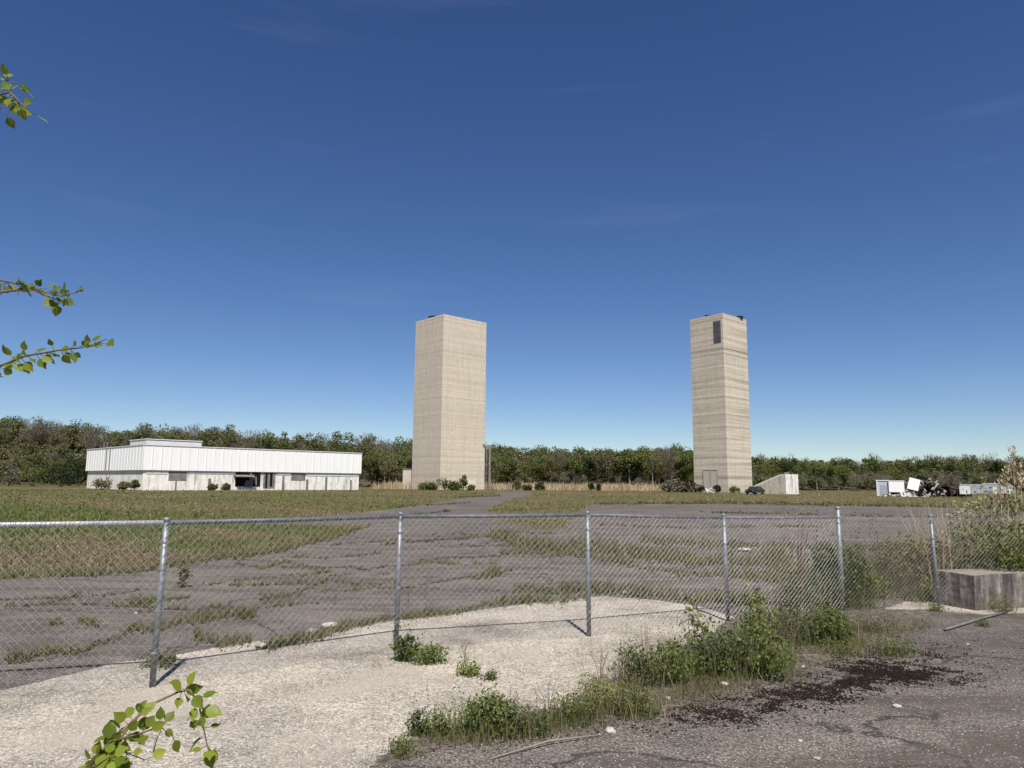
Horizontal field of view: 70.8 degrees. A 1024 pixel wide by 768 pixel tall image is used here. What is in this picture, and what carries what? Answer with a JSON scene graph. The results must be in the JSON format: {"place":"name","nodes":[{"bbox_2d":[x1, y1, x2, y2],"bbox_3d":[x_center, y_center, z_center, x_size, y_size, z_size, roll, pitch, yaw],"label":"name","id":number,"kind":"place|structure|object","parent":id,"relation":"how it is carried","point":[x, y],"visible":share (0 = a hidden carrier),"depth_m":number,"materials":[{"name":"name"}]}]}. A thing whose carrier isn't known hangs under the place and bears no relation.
{"place":"outdoors","nodes":[
{"label":"outdoors","id":0,"kind":"place"},
{"bbox_2d":[0,596,734,767],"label":"concrete apron","id":1,"kind":"object","parent":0,"point":[596,642],"visible":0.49,"depth_m":5.34,"materials":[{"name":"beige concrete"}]},
{"bbox_2d":[0,63,221,767],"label":"young tree","id":2,"kind":"object","parent":1,"relation":"on","point":[115,747],"visible":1,"depth_m":1.34,"materials":[{"name":"green plant"}]},
{"bbox_2d":[133,649,196,671],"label":"weed clump","id":3,"kind":"object","parent":1,"relation":"on","point":[164,664],"visible":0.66,"depth_m":5.85,"materials":[{"name":"green plant"}]},
{"bbox_2d":[388,623,423,663],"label":"weed clump","id":4,"kind":"object","parent":1,"relation":"on","point":[401,646],"visible":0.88,"depth_m":6.10,"materials":[{"name":"green plant"}]},
{"bbox_2d":[406,631,464,667],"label":"weed clump","id":5,"kind":"object","parent":1,"relation":"on","point":[431,656],"visible":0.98,"depth_m":6.03,"materials":[{"name":"green plant"}]},
{"bbox_2d":[452,657,480,677],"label":"weed clump","id":6,"kind":"object","parent":1,"relation":"on","point":[470,671],"visible":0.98,"depth_m":5.66,"materials":[{"name":"green plant"}]},
{"bbox_2d":[0,492,1023,767],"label":"asphalt lot","id":7,"kind":"structure","parent":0,"point":[912,720],"depth_m":7.47,"materials":[{"name":"grey asphalt"}]},
{"bbox_2d":[170,557,202,587],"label":"weed clump","id":8,"kind":"object","parent":7,"relation":"on","point":[184,572],"visible":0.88,"depth_m":10.18,"materials":[{"name":"green plant"}]},
{"bbox_2d":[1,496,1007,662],"bbox_3d":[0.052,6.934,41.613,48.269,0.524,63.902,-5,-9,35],"label":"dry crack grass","id":9,"kind":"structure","parent":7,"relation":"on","point":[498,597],"depth_m":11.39,"materials":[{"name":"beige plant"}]},
{"bbox_2d":[3,496,1014,664],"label":"crack grass","id":10,"kind":"structure","parent":7,"relation":"on","point":[92,620],"depth_m":10.63,"materials":[{"name":"green plant"}]},
{"bbox_2d":[0,494,1018,664],"bbox_3d":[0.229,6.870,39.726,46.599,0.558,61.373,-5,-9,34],"label":"crack weeds","id":11,"kind":"object","parent":7,"relation":"on","point":[104,640],"visible":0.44,"depth_m":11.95,"materials":[{"name":"green plant"}]},
{"bbox_2d":[0,507,1023,693],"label":"chain link fence","id":12,"kind":"object","parent":7,"relation":"on","point":[166,522],"visible":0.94,"depth_m":6.66,"materials":[{"name":"metal"}]},
{"bbox_2d":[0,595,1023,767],"bbox_3d":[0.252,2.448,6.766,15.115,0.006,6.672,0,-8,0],"label":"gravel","id":13,"kind":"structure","parent":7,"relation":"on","point":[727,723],"depth_m":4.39,"materials":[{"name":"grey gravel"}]},
{"bbox_2d":[490,734,601,759],"bbox_3d":[0.204,2.082,4.165,0.771,0.029,0.035,5,-9,-30],"label":"dead stick","id":14,"kind":"object","parent":7,"relation":"on","point":[543,742],"visible":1,"depth_m":4.15,"materials":[{"name":"beige wood"}]},
{"bbox_2d":[367,611,1000,762],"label":"leaf litter","id":15,"kind":"object","parent":7,"relation":"on","point":[705,702],"visible":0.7,"depth_m":4.95,"materials":[{"name":"plant"}]},
{"bbox_2d":[592,633,1022,743],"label":"moss crust","id":16,"kind":"object","parent":7,"relation":"on","point":[894,674],"visible":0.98,"depth_m":5.44},
{"bbox_2d":[811,633,871,658],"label":"weed clump","id":17,"kind":"object","parent":7,"relation":"on","point":[847,651],"visible":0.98,"depth_m":6.46,"materials":[{"name":"green plant"}]},
{"bbox_2d":[845,514,918,579],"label":"weed clump","id":18,"kind":"object","parent":7,"relation":"on","point":[885,560],"visible":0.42,"depth_m":11.08,"materials":[{"name":"green plant"}]},
{"bbox_2d":[858,632,931,659],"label":"weed clump","id":19,"kind":"object","parent":7,"relation":"on","point":[895,647],"visible":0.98,"depth_m":6.49,"materials":[{"name":"green plant"}]},
{"bbox_2d":[871,527,955,587],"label":"bush","id":20,"kind":"object","parent":7,"relation":"on","point":[914,548],"visible":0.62,"depth_m":10.36,"materials":[{"name":"green plant"}]},
{"bbox_2d":[860,541,966,596],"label":"weed clump","id":21,"kind":"object","parent":7,"relation":"on","point":[898,579],"visible":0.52,"depth_m":10.28,"materials":[{"name":"green plant"}]},
{"bbox_2d":[902,575,933,599],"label":"weed clump","id":22,"kind":"object","parent":7,"relation":"on","point":[923,585],"visible":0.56,"depth_m":9.62,"materials":[{"name":"green plant"}]},
{"bbox_2d":[885,601,1023,614],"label":"concrete pad","id":23,"kind":"object","parent":7,"relation":"on","point":[946,609],"visible":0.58,"depth_m":8.85,"materials":[{"name":"beige concrete"}]},
{"bbox_2d":[932,562,1023,609],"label":"concrete block","id":24,"kind":"object","parent":23,"relation":"on","point":[969,588],"depth_m":8.95,"materials":[{"name":"grey concrete"}]},
{"bbox_2d":[895,488,1023,584],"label":"dry reeds","id":25,"kind":"object","parent":7,"relation":"on","point":[948,561],"visible":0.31,"depth_m":10.31,"materials":[{"name":"plant"}]},
{"bbox_2d":[943,609,1012,630],"bbox_3d":[5.308,2.663,8.158,1.990,0.028,0.036,7,-10,-38],"label":"steel pipe","id":26,"kind":"object","parent":7,"relation":"on","point":[969,622],"visible":0.89,"depth_m":7.99,"materials":[{"name":"grey metal"}]},
{"bbox_2d":[933,470,1023,568],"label":"bush","id":27,"kind":"object","parent":7,"relation":"on","point":[993,512],"visible":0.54,"depth_m":10.32,"materials":[{"name":"green plant"}]},
{"bbox_2d":[942,514,1023,571],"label":"bush","id":28,"kind":"object","parent":7,"relation":"on","point":[1017,558],"visible":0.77,"depth_m":9.58,"materials":[{"name":"green plant"}]},
{"bbox_2d":[982,589,1020,615],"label":"weed clump","id":29,"kind":"object","parent":7,"relation":"on","point":[1000,605],"visible":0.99,"depth_m":8.62,"materials":[{"name":"green plant"}]},
{"bbox_2d":[981,475,1023,555],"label":"plume reed","id":30,"kind":"object","parent":7,"relation":"on","point":[1000,489],"visible":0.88,"depth_m":9.89,"materials":[{"name":"beige plant"}]},
{"bbox_2d":[995,445,1019,545],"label":"plume reed","id":31,"kind":"object","parent":7,"relation":"on","point":[1012,456],"visible":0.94,"depth_m":9.92,"materials":[{"name":"beige plant"}]},
{"bbox_2d":[1001,464,1023,560],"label":"plume reed","id":32,"kind":"object","parent":7,"relation":"on","point":[1006,466],"visible":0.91,"depth_m":9.89,"materials":[{"name":"beige plant"}]},
{"bbox_2d":[1002,461,1023,538],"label":"plume reed","id":33,"kind":"object","parent":7,"relation":"on","point":[1018,478],"visible":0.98,"depth_m":9.91,"materials":[{"name":"beige plant"}]},
{"bbox_2d":[0,484,1023,579],"bbox_3d":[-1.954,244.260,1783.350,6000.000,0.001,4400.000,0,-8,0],"label":"ground","id":34,"kind":"structure","parent":0,"point":[719,497],"depth_m":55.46,"materials":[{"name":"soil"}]},
{"bbox_2d":[0,459,24,485],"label":"bush","id":35,"kind":"object","parent":34,"relation":"on","point":[13,474],"visible":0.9,"depth_m":136.48,"materials":[{"name":"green plant"}]},
{"bbox_2d":[18,463,50,486],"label":"bush","id":36,"kind":"object","parent":34,"relation":"on","point":[28,473],"visible":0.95,"depth_m":128.70,"materials":[{"name":"green plant"}]},
{"bbox_2d":[22,452,50,485],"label":"leafy tree","id":37,"kind":"object","parent":34,"relation":"on","point":[34,458],"visible":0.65,"depth_m":148.70,"materials":[{"name":"green plant"}]},
{"bbox_2d":[45,462,76,486],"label":"bush","id":38,"kind":"object","parent":34,"relation":"on","point":[63,481],"visible":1,"depth_m":126.76,"materials":[{"name":"green plant"}]},
{"bbox_2d":[66,457,87,486],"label":"bush","id":39,"kind":"object","parent":34,"relation":"on","point":[77,472],"visible":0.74,"depth_m":132.82,"materials":[{"name":"green plant"}]},
{"bbox_2d":[86,439,362,489],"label":"white warehouse","id":40,"kind":"structure","parent":34,"relation":"on","point":[157,464],"depth_m":106.78,"materials":[{"name":"metal"}]},
{"bbox_2d":[361,454,382,486],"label":"leafy tree","id":41,"kind":"object","parent":34,"relation":"on","point":[370,462],"visible":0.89,"depth_m":177.46,"materials":[{"name":"green plant"}]},
{"bbox_2d":[377,452,401,482],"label":"budding tree","id":42,"kind":"object","parent":34,"relation":"on","point":[390,464],"visible":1,"depth_m":170.14,"materials":[{"name":"green plant"}]},
{"bbox_2d":[402,462,411,488],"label":"block shed","id":43,"kind":"structure","parent":34,"relation":"on","point":[407,475],"depth_m":141.56,"materials":[{"name":"beige concrete"}]},
{"bbox_2d":[411,314,486,489],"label":"concrete tower","id":44,"kind":"structure","parent":34,"relation":"on","point":[449,401],"depth_m":137.29,"materials":[{"name":"beige concrete"}]},
{"bbox_2d":[498,455,522,483],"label":"leafy tree","id":45,"kind":"object","parent":34,"relation":"on","point":[507,471],"visible":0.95,"depth_m":178.81,"materials":[{"name":"green plant"}]},
{"bbox_2d":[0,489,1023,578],"bbox_3d":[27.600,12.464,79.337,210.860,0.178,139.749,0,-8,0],"label":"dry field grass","id":46,"kind":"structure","parent":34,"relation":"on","point":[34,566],"depth_m":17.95,"materials":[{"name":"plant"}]},
{"bbox_2d":[370,479,662,490],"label":"dry reeds","id":47,"kind":"object","parent":34,"relation":"on","point":[548,486],"visible":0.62,"depth_m":142.35,"materials":[{"name":"beige plant"}]},
{"bbox_2d":[526,460,545,483],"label":"spring tree","id":48,"kind":"object","parent":34,"relation":"on","point":[535,467],"visible":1,"depth_m":174.83,"materials":[{"name":"green plant"}]},
{"bbox_2d":[541,455,560,483],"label":"budding tree","id":49,"kind":"object","parent":34,"relation":"on","point":[550,463],"visible":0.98,"depth_m":176.60,"materials":[{"name":"green plant"}]},
{"bbox_2d":[562,455,584,481],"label":"spring tree","id":50,"kind":"object","parent":34,"relation":"on","point":[571,464],"visible":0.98,"depth_m":178.23,"materials":[{"name":"green plant"}]},
{"bbox_2d":[578,457,596,482],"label":"dark tree","id":51,"kind":"object","parent":34,"relation":"on","point":[587,469],"visible":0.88,"depth_m":179.68,"materials":[{"name":"green plant"}]},
{"bbox_2d":[584,450,607,483],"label":"budding tree","id":52,"kind":"object","parent":34,"relation":"on","point":[596,468],"visible":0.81,"depth_m":179.18,"materials":[{"name":"green plant"}]},
{"bbox_2d":[594,449,618,482],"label":"budding tree","id":53,"kind":"object","parent":34,"relation":"on","point":[608,456],"visible":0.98,"depth_m":177.29,"materials":[{"name":"green plant"}]},
{"bbox_2d":[612,449,633,483],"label":"dark tree","id":54,"kind":"object","parent":34,"relation":"on","point":[626,465],"visible":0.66,"depth_m":181.23,"materials":[{"name":"green plant"}]},
{"bbox_2d":[615,448,644,483],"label":"spring tree","id":55,"kind":"object","parent":34,"relation":"on","point":[632,459],"visible":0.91,"depth_m":180.29,"materials":[{"name":"green plant"}]},
{"bbox_2d":[633,445,656,485],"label":"spring tree","id":56,"kind":"object","parent":34,"relation":"on","point":[641,452],"visible":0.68,"depth_m":181.28,"materials":[{"name":"green plant"}]},
{"bbox_2d":[641,448,663,484],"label":"budding tree","id":57,"kind":"object","parent":34,"relation":"on","point":[646,464],"visible":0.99,"depth_m":178.56,"materials":[{"name":"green plant"}]},
{"bbox_2d":[655,446,681,480],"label":"bare tree","id":58,"kind":"object","parent":34,"relation":"on","point":[669,471],"visible":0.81,"depth_m":179.67,"materials":[{"name":"grey plant"}]},
{"bbox_2d":[659,476,683,491],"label":"brush pile","id":59,"kind":"object","parent":34,"relation":"on","point":[668,486],"visible":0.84,"depth_m":125.34,"materials":[{"name":"brown plant"}]},
{"bbox_2d":[678,451,693,482],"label":"spring tree","id":60,"kind":"object","parent":34,"relation":"on","point":[685,459],"visible":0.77,"depth_m":179.09,"materials":[{"name":"green plant"}]},
{"bbox_2d":[690,313,751,491],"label":"concrete tower","id":61,"kind":"structure","parent":34,"relation":"on","point":[721,413],"depth_m":132.55,"materials":[{"name":"beige concrete"}]},
{"bbox_2d":[703,470,717,491],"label":"door panel","id":62,"kind":"structure","parent":61,"relation":"in","point":[710,477],"depth_m":130.75,"materials":[{"name":"metal"}]},
{"bbox_2d":[740,473,798,493],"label":"concrete ramp","id":63,"kind":"structure","parent":34,"relation":"on","point":[783,483],"depth_m":111.01,"materials":[{"name":"white paint"}]},
{"bbox_2d":[806,459,828,489],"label":"spring tree","id":64,"kind":"object","parent":34,"relation":"on","point":[819,469],"visible":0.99,"depth_m":184.49,"materials":[{"name":"green plant"}]},
{"bbox_2d":[820,464,837,489],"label":"leafy tree","id":65,"kind":"object","parent":34,"relation":"on","point":[829,476],"visible":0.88,"depth_m":186.20,"materials":[{"name":"green plant"}]},
{"bbox_2d":[876,480,888,495],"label":"metal shed","id":66,"kind":"structure","parent":34,"relation":"on","point":[882,486],"depth_m":100.03,"materials":[{"name":"white paint"}]},
{"bbox_2d":[888,480,904,494],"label":"white shed","id":67,"kind":"structure","parent":34,"relation":"on","point":[895,486],"depth_m":99.11,"materials":[{"name":"metal"}]},
{"bbox_2d":[904,475,952,496],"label":"scrap heap","id":68,"kind":"object","parent":34,"relation":"on","point":[927,486],"visible":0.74,"depth_m":98.69,"materials":[{"name":"metal"}]},
{"bbox_2d":[959,483,1015,496],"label":"white trailer","id":69,"kind":"object","parent":34,"relation":"on","point":[986,486],"visible":0.56,"depth_m":97.31,"materials":[{"name":"paint"}]},
{"bbox_2d":[0,448,1023,491],"bbox_3d":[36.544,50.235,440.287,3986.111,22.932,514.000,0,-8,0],"label":"hill","id":70,"kind":"structure","parent":0,"point":[363,483],"depth_m":197.07,"materials":[{"name":"green plant"}]},
{"bbox_2d":[0,428,393,482],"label":"hillside wood","id":71,"kind":"object","parent":70,"relation":"on","point":[21,448],"visible":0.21,"depth_m":207.56,"materials":[{"name":"green plant"}]},
{"bbox_2d":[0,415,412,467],"bbox_3d":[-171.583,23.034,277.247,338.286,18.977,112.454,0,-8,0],"label":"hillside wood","id":72,"kind":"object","parent":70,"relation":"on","point":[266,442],"visible":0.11,"depth_m":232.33,"materials":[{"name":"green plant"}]},
{"bbox_2d":[0,415,496,467],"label":"hillside wood","id":73,"kind":"object","parent":70,"relation":"on","point":[73,432],"visible":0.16,"depth_m":224.47,"materials":[{"name":"green plant"}]},
{"bbox_2d":[0,441,1023,488],"bbox_3d":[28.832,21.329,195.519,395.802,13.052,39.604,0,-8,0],"label":"undergrowth","id":74,"kind":"object","parent":70,"relation":"on","point":[853,481],"visible":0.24,"depth_m":181.50,"materials":[{"name":"green plant"}]},
{"bbox_2d":[484,443,693,483],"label":"distant wood","id":75,"kind":"object","parent":70,"relation":"on","point":[521,458],"visible":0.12,"depth_m":198.95,"materials":[{"name":"green plant"}]},
{"bbox_2d":[554,449,1022,473],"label":"distant wood","id":76,"kind":"object","parent":70,"relation":"on","point":[948,458],"visible":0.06,"depth_m":251.23,"materials":[{"name":"green plant"}]},
{"bbox_2d":[751,455,1023,479],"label":"distant wood","id":77,"kind":"object","parent":70,"relation":"on","point":[873,466],"visible":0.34,"depth_m":207.75,"materials":[{"name":"green plant"}]},
{"bbox_2d":[0,0,1023,465],"label":"sky","id":78,"kind":"structure","parent":0,"point":[261,205],"materials":[{"name":"blue"}]},
{"bbox_2d":[372,597,934,766],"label":"soil strip","id":79,"kind":"object","parent":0,"point":[382,760],"visible":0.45,"depth_m":6.45,"materials":[{"name":"brown soil"}]},
{"bbox_2d":[367,731,425,762],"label":"weed clump","id":80,"kind":"object","parent":79,"relation":"on","point":[403,749],"visible":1,"depth_m":4.01,"materials":[{"name":"green plant"}]},
{"bbox_2d":[388,686,437,738],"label":"weed clump","id":81,"kind":"object","parent":79,"relation":"on","point":[416,718],"visible":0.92,"depth_m":4.31,"materials":[{"name":"green plant"}]},
{"bbox_2d":[410,698,484,743],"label":"weed clump","id":82,"kind":"object","parent":79,"relation":"on","point":[439,723],"visible":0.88,"depth_m":4.31,"materials":[{"name":"green plant"}]},
{"bbox_2d":[435,674,534,745],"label":"weed clump","id":83,"kind":"object","parent":79,"relation":"on","point":[493,706],"visible":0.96,"depth_m":4.33,"materials":[{"name":"green plant"}]},
{"bbox_2d":[488,686,584,741],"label":"weed clump","id":84,"kind":"object","parent":79,"relation":"on","point":[527,727],"visible":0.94,"depth_m":4.32,"materials":[{"name":"green plant"}]},
{"bbox_2d":[533,681,624,731],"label":"weed clump","id":85,"kind":"object","parent":79,"relation":"on","point":[564,708],"visible":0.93,"depth_m":4.59,"materials":[{"name":"green plant"}]},
{"bbox_2d":[562,664,628,707],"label":"weed clump","id":86,"kind":"object","parent":79,"relation":"on","point":[596,686],"visible":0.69,"depth_m":4.96,"materials":[{"name":"green plant"}]},
{"bbox_2d":[576,666,673,724],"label":"weed clump","id":87,"kind":"object","parent":79,"relation":"on","point":[636,701],"visible":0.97,"depth_m":4.72,"materials":[{"name":"green plant"}]},
{"bbox_2d":[573,618,703,689],"bbox_3d":[0.879,2.013,5.306,1.220,0.519,1.008,0,-8,0],"label":"weed clump","id":88,"kind":"object","parent":79,"relation":"on","point":[636,656],"visible":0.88,"depth_m":5.37,"materials":[{"name":"green plant"}]},
{"bbox_2d":[383,603,941,751],"bbox_3d":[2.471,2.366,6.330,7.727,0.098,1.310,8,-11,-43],"label":"grass","id":89,"kind":"structure","parent":79,"relation":"on","point":[674,695],"depth_m":5.20,"materials":[{"name":"green plant"}]},
{"bbox_2d":[616,612,722,692],"bbox_3d":[1.283,2.044,5.543,1.084,0.529,0.803,0,-8,0],"label":"weed clump","id":90,"kind":"object","parent":79,"relation":"on","point":[673,669],"visible":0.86,"depth_m":5.43,"materials":[{"name":"green plant"}]},
{"bbox_2d":[676,597,708,644],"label":"leafy shoot","id":91,"kind":"object","parent":79,"relation":"on","point":[690,610],"visible":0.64,"depth_m":6.52,"materials":[{"name":"green plant"}]},
{"bbox_2d":[621,604,792,686],"bbox_3d":[1.570,2.062,5.880,1.436,0.589,1.141,3,-8,-19],"label":"weed clump","id":92,"kind":"object","parent":79,"relation":"on","point":[719,655],"visible":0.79,"depth_m":5.69,"materials":[{"name":"green plant"}]},
{"bbox_2d":[738,579,774,642],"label":"leafy shoot","id":93,"kind":"object","parent":79,"relation":"on","point":[760,613],"visible":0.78,"depth_m":6.76,"materials":[{"name":"green plant"}]},
{"bbox_2d":[694,597,845,688],"bbox_3d":[1.913,2.019,5.759,1.473,0.650,1.179,-5,-10,36],"label":"weed clump","id":94,"kind":"object","parent":79,"relation":"on","point":[768,656],"visible":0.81,"depth_m":5.66,"materials":[{"name":"green plant"}]},
{"bbox_2d":[717,590,874,650],"bbox_3d":[2.555,2.240,6.982,1.384,0.557,1.220,6,-9,-35],"label":"weed clump","id":95,"kind":"object","parent":79,"relation":"on","point":[787,623],"visible":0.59,"depth_m":6.86,"materials":[{"name":"green plant"}]},
{"bbox_2d":[777,495,814,608],"bbox_3d":[3.534,2.057,8.888,0.526,1.420,0.354,0,-8,0],"label":"bare sapling","id":96,"kind":"object","parent":79,"relation":"on","point":[802,574],"visible":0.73,"depth_m":8.88,"materials":[{"name":"brown plant"}]},
{"bbox_2d":[730,551,866,613],"bbox_3d":[3.647,2.458,9.146,1.836,0.742,1.934,-3,-8,24],"label":"weed clump","id":97,"kind":"object","parent":79,"relation":"on","point":[808,584],"visible":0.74,"depth_m":8.85,"materials":[{"name":"green plant"}]},
{"bbox_2d":[711,501,912,612],"bbox_3d":[4.005,2.074,9.137,2.953,1.486,2.590,-2,-8,21],"label":"weed clump","id":98,"kind":"object","parent":79,"relation":"on","point":[853,571],"visible":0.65,"depth_m":8.97,"materials":[{"name":"green plant"}]},
{"bbox_2d":[766,584,879,648],"bbox_3d":[3.005,2.222,6.925,1.137,0.576,0.973,5,-9,-31],"label":"weed clump","id":99,"kind":"object","parent":79,"relation":"on","point":[826,628],"visible":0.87,"depth_m":6.85,"materials":[{"name":"green plant"}]},
{"bbox_2d":[816,607,914,637],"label":"weed clump","id":100,"kind":"object","parent":79,"relation":"on","point":[873,626],"visible":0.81,"depth_m":7.48,"materials":[{"name":"green plant"}]},
{"bbox_2d":[848,547,911,600],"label":"weed clump","id":101,"kind":"object","parent":79,"relation":"on","point":[881,583],"visible":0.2,"depth_m":9.64,"materials":[{"name":"green plant"}]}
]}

